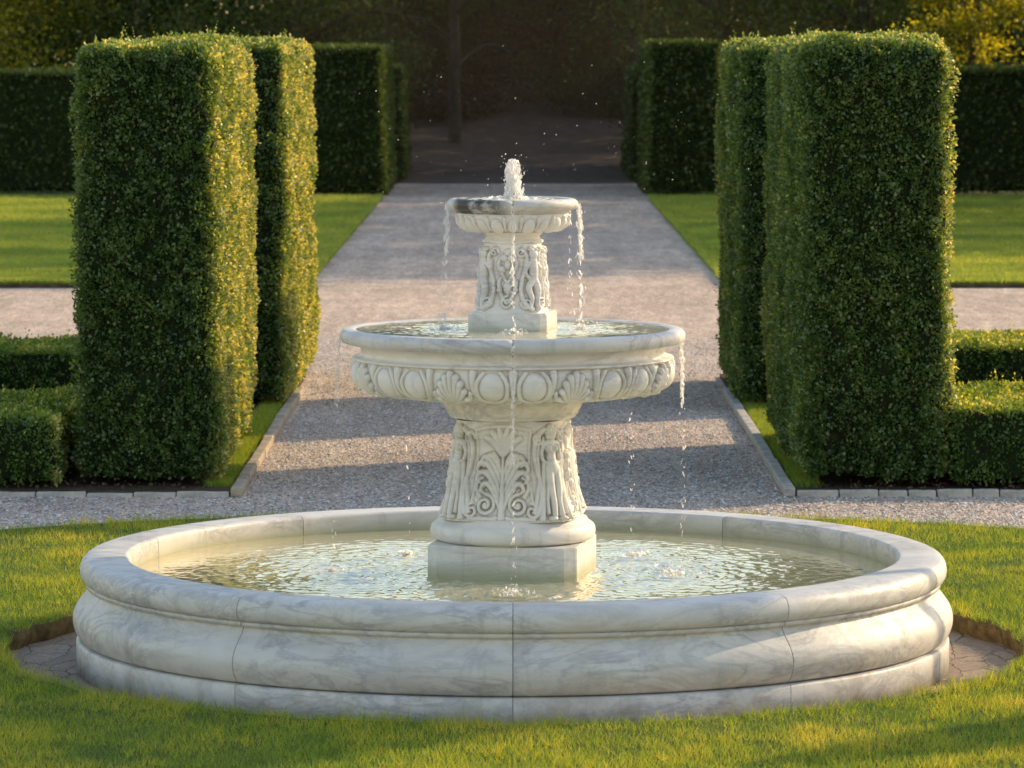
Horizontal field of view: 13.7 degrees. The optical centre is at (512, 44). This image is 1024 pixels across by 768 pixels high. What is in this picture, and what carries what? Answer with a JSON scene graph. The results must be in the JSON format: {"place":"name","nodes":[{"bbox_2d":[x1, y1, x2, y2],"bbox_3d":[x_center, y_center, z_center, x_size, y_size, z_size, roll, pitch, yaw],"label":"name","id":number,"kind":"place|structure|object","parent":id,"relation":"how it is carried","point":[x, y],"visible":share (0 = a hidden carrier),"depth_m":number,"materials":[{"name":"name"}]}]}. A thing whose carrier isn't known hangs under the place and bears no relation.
{"place":"outdoors","nodes":[
{"label":"outdoors","id":0,"kind":"place"},
{"bbox_2d":[0,197,382,287],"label":"edging","id":1,"kind":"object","parent":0,"point":[37,285],"depth_m":55.80,"materials":[{"name":"green plant"}]},
{"bbox_2d":[0,288,1023,528],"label":"gravel court","id":2,"kind":"object","parent":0,"point":[691,313],"visible":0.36,"depth_m":35.77,"materials":[{"name":"grey gravel"}]},
{"bbox_2d":[0,491,35,496],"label":"edging stone","id":3,"kind":"object","parent":2,"relation":"on","point":[14,494],"visible":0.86,"depth_m":30.02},
{"bbox_2d":[36,491,85,496],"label":"edging stone","id":4,"kind":"object","parent":2,"relation":"on","point":[60,494],"visible":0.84,"depth_m":30.02,"materials":[{"name":"grey stone"}]},
{"bbox_2d":[87,492,132,496],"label":"edging stone","id":5,"kind":"object","parent":2,"relation":"on","point":[99,494],"visible":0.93,"depth_m":30.02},
{"bbox_2d":[0,376,305,495],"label":"planting bed","id":6,"kind":"object","parent":2,"relation":"on","point":[187,482],"visible":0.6,"depth_m":30.61,"materials":[{"name":"soil"}]},
{"bbox_2d":[0,379,79,487],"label":"hedge","id":7,"kind":"object","parent":6,"relation":"on","point":[37,439],"visible":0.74,"depth_m":30.40,"materials":[{"name":"green plant"}]},
{"bbox_2d":[0,328,79,393],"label":"hedge","id":8,"kind":"object","parent":6,"relation":"on","point":[26,362],"visible":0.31,"depth_m":37.08,"materials":[{"name":"green plant"}]},
{"bbox_2d":[0,477,209,489],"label":"leaf litter","id":9,"kind":"object","parent":6,"relation":"on","point":[149,485],"visible":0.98,"depth_m":30.41,"materials":[{"name":"brown plant"}]},
{"bbox_2d":[67,21,261,479],"bbox_3d":[-2.626,1.493,32.393,1.292,3.341,4.152,0,0,0],"label":"tall hedge","id":10,"kind":"object","parent":6,"relation":"on","point":[166,298],"visible":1,"depth_m":30.48,"materials":[{"name":"green plant"}]},
{"bbox_2d":[192,26,325,402],"bbox_3d":[-2.467,1.499,39.286,1.293,3.336,4.752,0,0,0],"label":"tall hedge","id":11,"kind":"object","parent":6,"relation":"on","point":[286,166],"visible":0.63,"depth_m":37.13,"materials":[{"name":"green plant"}]},
{"bbox_2d":[201,395,822,487],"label":"grass","id":12,"kind":"structure","parent":6,"relation":"on","point":[264,414],"depth_m":33.47,"materials":[{"name":"green plant"}]},
{"bbox_2d":[134,492,175,496],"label":"edging stone","id":13,"kind":"object","parent":2,"relation":"on","point":[154,494],"visible":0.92,"depth_m":30.02,"materials":[{"name":"grey stone"}]},
{"bbox_2d":[177,491,228,496],"bbox_3d":[-2.193,3.195,30.051,0.371,0.070,0.069,0,1,-1],"label":"edging stone","id":14,"kind":"object","parent":2,"relation":"on","point":[202,493],"visible":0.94,"depth_m":30.02,"materials":[{"name":"grey stone"}]},
{"bbox_2d":[230,476,248,496],"bbox_3d":[-1.955,3.164,30.451,0.083,0.063,0.848,0,0,0],"label":"edging stone","id":15,"kind":"object","parent":2,"relation":"on","point":[239,487],"visible":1,"depth_m":30.20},
{"bbox_2d":[239,461,257,482],"bbox_3d":[-1.954,3.162,31.420,0.081,0.069,1.066,0,0,0],"label":"edging stone","id":16,"kind":"object","parent":2,"relation":"on","point":[250,468],"visible":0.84,"depth_m":31.35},
{"bbox_2d":[249,450,264,468],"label":"edging stone","id":17,"kind":"object","parent":2,"relation":"on","point":[258,456],"visible":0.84,"depth_m":32.37,"materials":[{"name":"beige stone"}]},
{"bbox_2d":[256,437,272,457],"bbox_3d":[-1.951,3.163,33.364,0.080,0.065,1.047,0,0,0],"label":"edging stone","id":18,"kind":"object","parent":2,"relation":"on","point":[266,444],"visible":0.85,"depth_m":33.35,"materials":[{"name":"beige stone"}]},
{"bbox_2d":[262,426,278,441],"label":"edging stone","id":19,"kind":"object","parent":2,"relation":"on","point":[273,431],"visible":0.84,"depth_m":34.39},
{"bbox_2d":[271,416,284,432],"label":"edging stone","id":20,"kind":"object","parent":2,"relation":"on","point":[279,421],"visible":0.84,"depth_m":35.28,"materials":[{"name":"grey stone"}]},
{"bbox_2d":[276,406,291,420],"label":"edging stone","id":21,"kind":"object","parent":2,"relation":"on","point":[285,411],"visible":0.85,"depth_m":36.30,"materials":[{"name":"grey stone"}]},
{"bbox_2d":[283,394,298,411],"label":"edging stone","id":22,"kind":"object","parent":2,"relation":"on","point":[293,400],"visible":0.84,"depth_m":37.41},
{"bbox_2d":[291,387,303,399],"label":"edging stone","id":23,"kind":"object","parent":2,"relation":"on","point":[300,392],"visible":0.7,"depth_m":38.46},
{"bbox_2d":[723,388,734,404],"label":"edging stone","id":24,"kind":"object","parent":2,"relation":"on","point":[727,393],"visible":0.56,"depth_m":38.15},
{"bbox_2d":[729,397,743,410],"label":"edging stone","id":25,"kind":"object","parent":2,"relation":"on","point":[734,401],"visible":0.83,"depth_m":37.25,"materials":[{"name":"grey stone"}]},
{"bbox_2d":[734,406,747,421],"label":"edging stone","id":26,"kind":"object","parent":2,"relation":"on","point":[739,411],"visible":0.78,"depth_m":36.32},
{"bbox_2d":[740,415,753,429],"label":"edging stone","id":27,"kind":"object","parent":2,"relation":"on","point":[745,420],"visible":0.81,"depth_m":35.42,"materials":[{"name":"grey stone"}]},
{"bbox_2d":[745,424,761,442],"bbox_3d":[1.954,3.159,34.481,0.081,0.074,1.015,0,0,0],"label":"edging stone","id":28,"kind":"object","parent":2,"relation":"on","point":[751,430],"visible":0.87,"depth_m":34.40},
{"bbox_2d":[753,436,767,454],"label":"edging stone","id":29,"kind":"object","parent":2,"relation":"on","point":[758,441],"visible":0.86,"depth_m":33.51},
{"bbox_2d":[759,447,774,466],"bbox_3d":[1.954,3.164,32.584,0.083,0.064,0.930,0,1,0],"label":"edging stone","id":30,"kind":"object","parent":2,"relation":"on","point":[765,453],"visible":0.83,"depth_m":32.55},
{"bbox_2d":[767,458,784,478],"bbox_3d":[1.956,3.163,31.588,0.082,0.066,1.050,0,1,0],"label":"edging stone","id":31,"kind":"object","parent":2,"relation":"on","point":[773,466],"visible":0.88,"depth_m":31.59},
{"bbox_2d":[774,473,794,496],"bbox_3d":[1.954,3.163,30.538,0.082,0.067,1.028,0,0,0],"label":"edging stone","id":32,"kind":"object","parent":2,"relation":"on","point":[785,485],"visible":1,"depth_m":30.30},
{"bbox_2d":[797,490,838,496],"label":"edging stone","id":33,"kind":"object","parent":2,"relation":"on","point":[817,493],"visible":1,"depth_m":30.02,"materials":[{"name":"grey stone"}]},
{"bbox_2d":[839,489,877,496],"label":"edging stone","id":34,"kind":"object","parent":2,"relation":"on","point":[858,492],"visible":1,"depth_m":30.02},
{"bbox_2d":[720,374,1023,495],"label":"planting bed","id":35,"kind":"object","parent":2,"relation":"on","point":[836,479],"visible":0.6,"depth_m":30.68,"materials":[{"name":"soil"}]},
{"bbox_2d":[712,21,844,401],"bbox_3d":[2.485,1.486,38.796,1.264,3.385,3.751,0,0,0],"label":"tall hedge","id":36,"kind":"object","parent":35,"relation":"on","point":[740,140],"visible":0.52,"depth_m":37.14,"materials":[{"name":"green plant"}]},
{"bbox_2d":[758,21,961,482],"bbox_3d":[2.595,1.487,32.281,1.317,3.318,4.154,0,0,0],"label":"tall hedge","id":37,"kind":"object","parent":35,"relation":"on","point":[857,318],"visible":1,"depth_m":30.35,"materials":[{"name":"green plant"}]},
{"bbox_2d":[816,478,1023,489],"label":"soil","id":38,"kind":"structure","parent":35,"relation":"on","point":[927,482],"depth_m":30.42,"materials":[{"name":"brown soil"}]},
{"bbox_2d":[945,369,1023,485],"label":"hedge","id":39,"kind":"object","parent":35,"relation":"on","point":[988,440],"visible":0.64,"depth_m":30.36,"materials":[{"name":"green plant"}]},
{"bbox_2d":[948,320,1023,387],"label":"hedge","id":40,"kind":"object","parent":35,"relation":"on","point":[983,354],"visible":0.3,"depth_m":37.07,"materials":[{"name":"green plant"}]},
{"bbox_2d":[879,490,906,496],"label":"edging stone","id":41,"kind":"object","parent":2,"relation":"on","point":[893,493],"visible":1,"depth_m":30.02,"materials":[{"name":"grey stone"}]},
{"bbox_2d":[908,490,935,496],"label":"edging stone","id":42,"kind":"object","parent":2,"relation":"on","point":[922,493],"visible":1,"depth_m":30.02,"materials":[{"name":"grey stone"}]},
{"bbox_2d":[937,489,971,496],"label":"edging stone","id":43,"kind":"object","parent":2,"relation":"on","point":[954,492],"visible":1,"depth_m":30.02,"materials":[{"name":"grey stone"}]},
{"bbox_2d":[973,489,998,496],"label":"edging stone","id":44,"kind":"object","parent":2,"relation":"on","point":[985,492],"visible":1,"depth_m":30.02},
{"bbox_2d":[1000,489,1023,496],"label":"edging stone","id":45,"kind":"object","parent":2,"relation":"on","point":[1010,493],"visible":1,"depth_m":30.01,"materials":[{"name":"grey stone"}]},
{"bbox_2d":[0,505,1023,767],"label":"round lawn","id":46,"kind":"structure","parent":0,"point":[60,627],"depth_m":19.50,"materials":[{"name":"plant"}]},
{"bbox_2d":[0,337,1023,528],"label":"loose gravel","id":47,"kind":"structure","parent":0,"point":[393,437],"depth_m":31.20,"materials":[{"name":"grey gravel"}]},
{"bbox_2d":[0,191,1023,195],"bbox_3d":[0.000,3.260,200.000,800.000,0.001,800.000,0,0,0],"label":"ground","id":48,"kind":"structure","parent":0,"point":[332,192],"depth_m":92.93,"materials":[{"name":"green plant"}]},
{"bbox_2d":[0,65,314,194],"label":"hedge wall","id":49,"kind":"structure","parent":48,"relation":"on","point":[36,151],"depth_m":89.65,"materials":[{"name":"green plant"}]},
{"bbox_2d":[310,41,399,195],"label":"hedge","id":50,"kind":"object","parent":48,"relation":"on","point":[355,134],"visible":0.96,"depth_m":89.15,"materials":[{"name":"green plant"}]},
{"bbox_2d":[634,36,721,195],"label":"hedge","id":51,"kind":"object","parent":48,"relation":"on","point":[678,84],"visible":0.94,"depth_m":89.16,"materials":[{"name":"green plant"}]},
{"bbox_2d":[719,62,1023,194],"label":"hedge wall","id":52,"kind":"structure","parent":48,"relation":"on","point":[988,122],"depth_m":89.64,"materials":[{"name":"green plant"}]},
{"bbox_2d":[891,0,1023,66],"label":"broadleaf tree","id":53,"kind":"object","parent":48,"relation":"on","point":[970,20],"visible":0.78,"depth_m":94.65,"materials":[{"name":"green plant"}]},
{"bbox_2d":[0,192,1023,287],"bbox_3d":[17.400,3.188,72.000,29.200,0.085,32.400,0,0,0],"label":"lawn","id":54,"kind":"structure","parent":0,"point":[977,285],"depth_m":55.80,"materials":[{"name":"green plant"}]},
{"bbox_2d":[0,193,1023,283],"bbox_3d":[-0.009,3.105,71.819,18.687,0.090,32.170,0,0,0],"label":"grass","id":55,"kind":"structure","parent":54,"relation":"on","point":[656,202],"depth_m":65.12,"materials":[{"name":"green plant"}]},
{"bbox_2d":[9,631,1019,700],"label":"paving","id":56,"kind":"structure","parent":0,"point":[968,655],"depth_m":22.34,"materials":[{"name":"grey stone"}]},
{"bbox_2d":[73,196,952,724],"bbox_3d":[0.000,2.016,22.198,4.575,2.428,4.571,0,0,0],"label":"garden fountain","id":57,"kind":"object","parent":56,"relation":"on","point":[865,638],"visible":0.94,"depth_m":20.92,"materials":[{"name":"white stone"}]},
{"bbox_2d":[332,336,340,547],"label":"water stream","id":58,"kind":"structure","parent":57,"relation":"attached to","point":[338,345],"depth_m":22.18,"materials":[{"name":"clear liquid"}]},
{"bbox_2d":[438,202,450,326],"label":"water stream","id":59,"kind":"structure","parent":57,"relation":"attached to","point":[447,222],"depth_m":22.12,"materials":[{"name":"clear liquid"}]},
{"bbox_2d":[509,207,515,329],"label":"water stream","id":60,"kind":"structure","parent":57,"relation":"attached to","point":[513,251],"depth_m":21.84,"materials":[{"name":"clear liquid"}]},
{"bbox_2d":[137,529,888,601],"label":"water","id":61,"kind":"structure","parent":57,"relation":"in","point":[723,565],"depth_m":22.33,"materials":[{"name":"liquid"}]},
{"bbox_2d":[315,562,348,573],"bbox_3d":[-0.957,2.731,22.170,0.203,0.059,0.192,0,0,-35],"label":"water splash","id":62,"kind":"object","parent":61,"relation":"on","point":[330,569],"visible":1,"depth_m":22.16,"materials":[{"name":"white liquid"}]},
{"bbox_2d":[386,546,424,555],"bbox_3d":[-0.581,2.737,22.924,0.215,0.054,0.228,0,0,0],"label":"water splash","id":63,"kind":"object","parent":61,"relation":"on","point":[403,552],"visible":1,"depth_m":22.91,"materials":[{"name":"white liquid"}]},
{"bbox_2d":[492,584,534,595],"bbox_3d":[0.006,2.731,21.273,0.216,0.060,0.212,0,0,32],"label":"water splash","id":64,"kind":"object","parent":61,"relation":"on","point":[509,592],"visible":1,"depth_m":21.27,"materials":[{"name":"white liquid"}]},
{"bbox_2d":[612,543,654,558],"bbox_3d":[0.659,2.720,22.857,0.249,0.086,0.228,0,0,0],"label":"water splash","id":65,"kind":"object","parent":61,"relation":"on","point":[632,554],"visible":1,"depth_m":22.85,"materials":[{"name":"white liquid"}]},
{"bbox_2d":[654,561,701,577],"bbox_3d":[0.854,2.722,22.067,0.256,0.078,0.330,0,0,0],"label":"water splash","id":66,"kind":"object","parent":61,"relation":"on","point":[672,571],"visible":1,"depth_m":22.06,"materials":[{"name":"white liquid"}]},
{"bbox_2d":[356,319,669,339],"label":"water","id":67,"kind":"structure","parent":57,"relation":"in","point":[420,329],"depth_m":22.04,"materials":[{"name":"clear liquid"}]},
{"bbox_2d":[427,321,458,330],"bbox_3d":[-0.357,1.471,22.135,0.186,0.063,0.190,0,0,0],"label":"water splash","id":68,"kind":"object","parent":67,"relation":"on","point":[444,327],"visible":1,"depth_m":22.10,"materials":[{"name":"white liquid"}]},
{"bbox_2d":[499,328,527,333],"bbox_3d":[0.004,1.475,21.844,0.149,0.039,0.150,0,0,0],"label":"water splash","id":69,"kind":"object","parent":67,"relation":"on","point":[510,331],"visible":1,"depth_m":21.83,"materials":[{"name":"white liquid"}]},
{"bbox_2d":[558,319,601,330],"bbox_3d":[0.350,1.463,22.143,0.235,0.063,0.222,0,0,0],"label":"water splash","id":70,"kind":"object","parent":67,"relation":"on","point":[579,326],"visible":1,"depth_m":22.14,"materials":[{"name":"white liquid"}]},
{"bbox_2d":[509,346,516,584],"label":"water stream","id":71,"kind":"structure","parent":57,"relation":"attached to","point":[512,406],"depth_m":21.28,"materials":[{"name":"clear liquid"}]},
{"bbox_2d":[461,197,564,200],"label":"water","id":72,"kind":"structure","parent":57,"relation":"in","point":[545,198],"depth_m":22.13,"materials":[{"name":"clear liquid"}]},
{"bbox_2d":[483,153,541,201],"bbox_3d":[-0.006,0.706,22.191,0.303,0.279,0.269,0,0,19],"label":"water jet","id":73,"kind":"object","parent":72,"relation":"on","point":[513,175],"visible":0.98,"depth_m":22.17},
{"bbox_2d":[567,211,575,326],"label":"water stream","id":74,"kind":"structure","parent":57,"relation":"attached to","point":[569,265],"depth_m":22.38,"materials":[{"name":"clear liquid"}]},
{"bbox_2d":[575,203,585,329],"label":"water stream","id":75,"kind":"structure","parent":57,"relation":"attached to","point":[580,231],"depth_m":22.11,"materials":[{"name":"clear liquid"}]},
{"bbox_2d":[628,412,634,556],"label":"water stream","id":76,"kind":"structure","parent":57,"relation":"attached to","point":[634,483],"depth_m":22.86,"materials":[{"name":"clear liquid"}]},
{"bbox_2d":[677,342,688,573],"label":"water stream","id":77,"kind":"structure","parent":57,"relation":"attached to","point":[682,359],"depth_m":22.06,"materials":[{"name":"clear liquid"}]},
{"bbox_2d":[397,75,635,183],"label":"woodland floor","id":78,"kind":"structure","parent":0,"point":[588,149],"depth_m":108.72,"materials":[{"name":"brown soil"}]},
{"bbox_2d":[0,0,73,66],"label":"broadleaf tree","id":79,"kind":"object","parent":78,"relation":"on","point":[19,30],"visible":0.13,"depth_m":106.19,"materials":[{"name":"green plant"}]},
{"bbox_2d":[0,0,150,68],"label":"broadleaf tree","id":80,"kind":"object","parent":78,"relation":"on","point":[11,30],"visible":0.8,"depth_m":98.85,"materials":[{"name":"green plant"}]},
{"bbox_2d":[0,0,312,68],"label":"broadleaf tree","id":81,"kind":"object","parent":78,"relation":"on","point":[137,25],"visible":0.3,"depth_m":100.85,"materials":[{"name":"green plant"}]},
{"bbox_2d":[148,0,375,43],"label":"shrub","id":82,"kind":"object","parent":78,"relation":"on","point":[219,10],"visible":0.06,"depth_m":114.81,"materials":[{"name":"green plant"}]},
{"bbox_2d":[158,0,446,86],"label":"broadleaf tree","id":83,"kind":"object","parent":78,"relation":"on","point":[295,21],"visible":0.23,"depth_m":103.92,"materials":[{"name":"green plant"}]},
{"bbox_2d":[247,0,448,128],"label":"shrub","id":84,"kind":"object","parent":78,"relation":"on","point":[405,59],"visible":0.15,"depth_m":107.70,"materials":[{"name":"green plant"}]},
{"bbox_2d":[393,62,412,178],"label":"hedge","id":85,"kind":"object","parent":78,"relation":"on","point":[402,130],"visible":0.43,"depth_m":99.28,"materials":[{"name":"green plant"}]},
{"bbox_2d":[353,0,479,58],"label":"broadleaf tree","id":86,"kind":"object","parent":78,"relation":"on","point":[396,28],"visible":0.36,"depth_m":113.13,"materials":[{"name":"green plant"}]},
{"bbox_2d":[327,0,561,118],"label":"broadleaf tree","id":87,"kind":"object","parent":78,"relation":"on","point":[415,9],"visible":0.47,"depth_m":115.39,"materials":[{"name":"green plant"}]},
{"bbox_2d":[357,0,540,126],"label":"shrub","id":88,"kind":"object","parent":78,"relation":"on","point":[468,89],"visible":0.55,"depth_m":115.28,"materials":[{"name":"green plant"}]},
{"bbox_2d":[349,0,548,80],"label":"shrub","id":89,"kind":"object","parent":78,"relation":"on","point":[491,8],"visible":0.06,"depth_m":126.41,"materials":[{"name":"green plant"}]},
{"bbox_2d":[385,0,513,143],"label":"broadleaf tree","id":90,"kind":"object","parent":78,"relation":"on","point":[455,60],"visible":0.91,"depth_m":109.43,"materials":[{"name":"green plant"}]},
{"bbox_2d":[1,0,1023,78],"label":"woodland","id":91,"kind":"object","parent":78,"relation":"on","point":[227,22],"visible":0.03,"depth_m":127.23,"materials":[{"name":"green plant"}]},
{"bbox_2d":[432,0,602,103],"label":"shrub","id":92,"kind":"object","parent":78,"relation":"on","point":[546,55],"visible":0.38,"depth_m":119.93,"materials":[{"name":"green plant"}]},
{"bbox_2d":[466,0,717,106],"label":"broadleaf tree","id":93,"kind":"object","parent":78,"relation":"on","point":[583,3],"visible":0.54,"depth_m":117.89,"materials":[{"name":"green plant"}]},
{"bbox_2d":[619,62,638,179],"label":"hedge","id":94,"kind":"object","parent":78,"relation":"on","point":[628,162],"visible":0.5,"depth_m":99.45,"materials":[{"name":"green plant"}]},
{"bbox_2d":[561,0,745,74],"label":"shrub","id":95,"kind":"object","parent":78,"relation":"on","point":[646,24],"visible":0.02,"depth_m":125.02,"materials":[{"name":"green plant"}]},
{"bbox_2d":[583,1,763,140],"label":"shrub","id":96,"kind":"object","parent":78,"relation":"on","point":[619,68],"visible":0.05,"depth_m":109.12,"materials":[{"name":"green plant"}]},
{"bbox_2d":[547,0,886,94],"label":"broadleaf tree","id":97,"kind":"object","parent":78,"relation":"on","point":[723,26],"visible":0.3,"depth_m":103.32,"materials":[{"name":"green plant"}]},
{"bbox_2d":[647,0,852,38],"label":"shrub","id":98,"kind":"object","parent":78,"relation":"on","point":[802,11],"visible":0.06,"depth_m":115.87,"materials":[{"name":"green plant"}]},
{"bbox_2d":[701,0,904,37],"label":"shade tree","id":99,"kind":"object","parent":78,"relation":"on","point":[797,21],"visible":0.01,"depth_m":126.21,"materials":[{"name":"green plant"}]},
{"bbox_2d":[680,0,1023,65],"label":"broadleaf tree","id":100,"kind":"object","parent":78,"relation":"on","point":[865,21],"visible":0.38,"depth_m":100.71,"materials":[{"name":"green plant"}]},
{"bbox_2d":[839,0,1023,65],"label":"shade tree","id":101,"kind":"object","parent":78,"relation":"on","point":[1019,52],"visible":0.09,"depth_m":121.29,"materials":[{"name":"green plant"}]},
{"bbox_2d":[899,0,1023,63],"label":"broadleaf tree","id":102,"kind":"object","parent":78,"relation":"on","point":[1015,45],"visible":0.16,"depth_m":104.14,"materials":[{"name":"green plant"}]},
{"bbox_2d":[316,184,719,288],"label":"gravel path","id":103,"kind":"structure","parent":0,"point":[633,239],"depth_m":66.86,"materials":[{"name":"grey gravel"}]},
{"bbox_2d":[359,65,748,203],"bbox_3d":[0.021,0.420,22.200,3.575,0.832,0.979,0,0,0],"label":"spray","id":104,"kind":"object","parent":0,"point":[544,133],"visible":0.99,"depth_m":22.12,"materials":[{"name":"liquid"}]}
]}

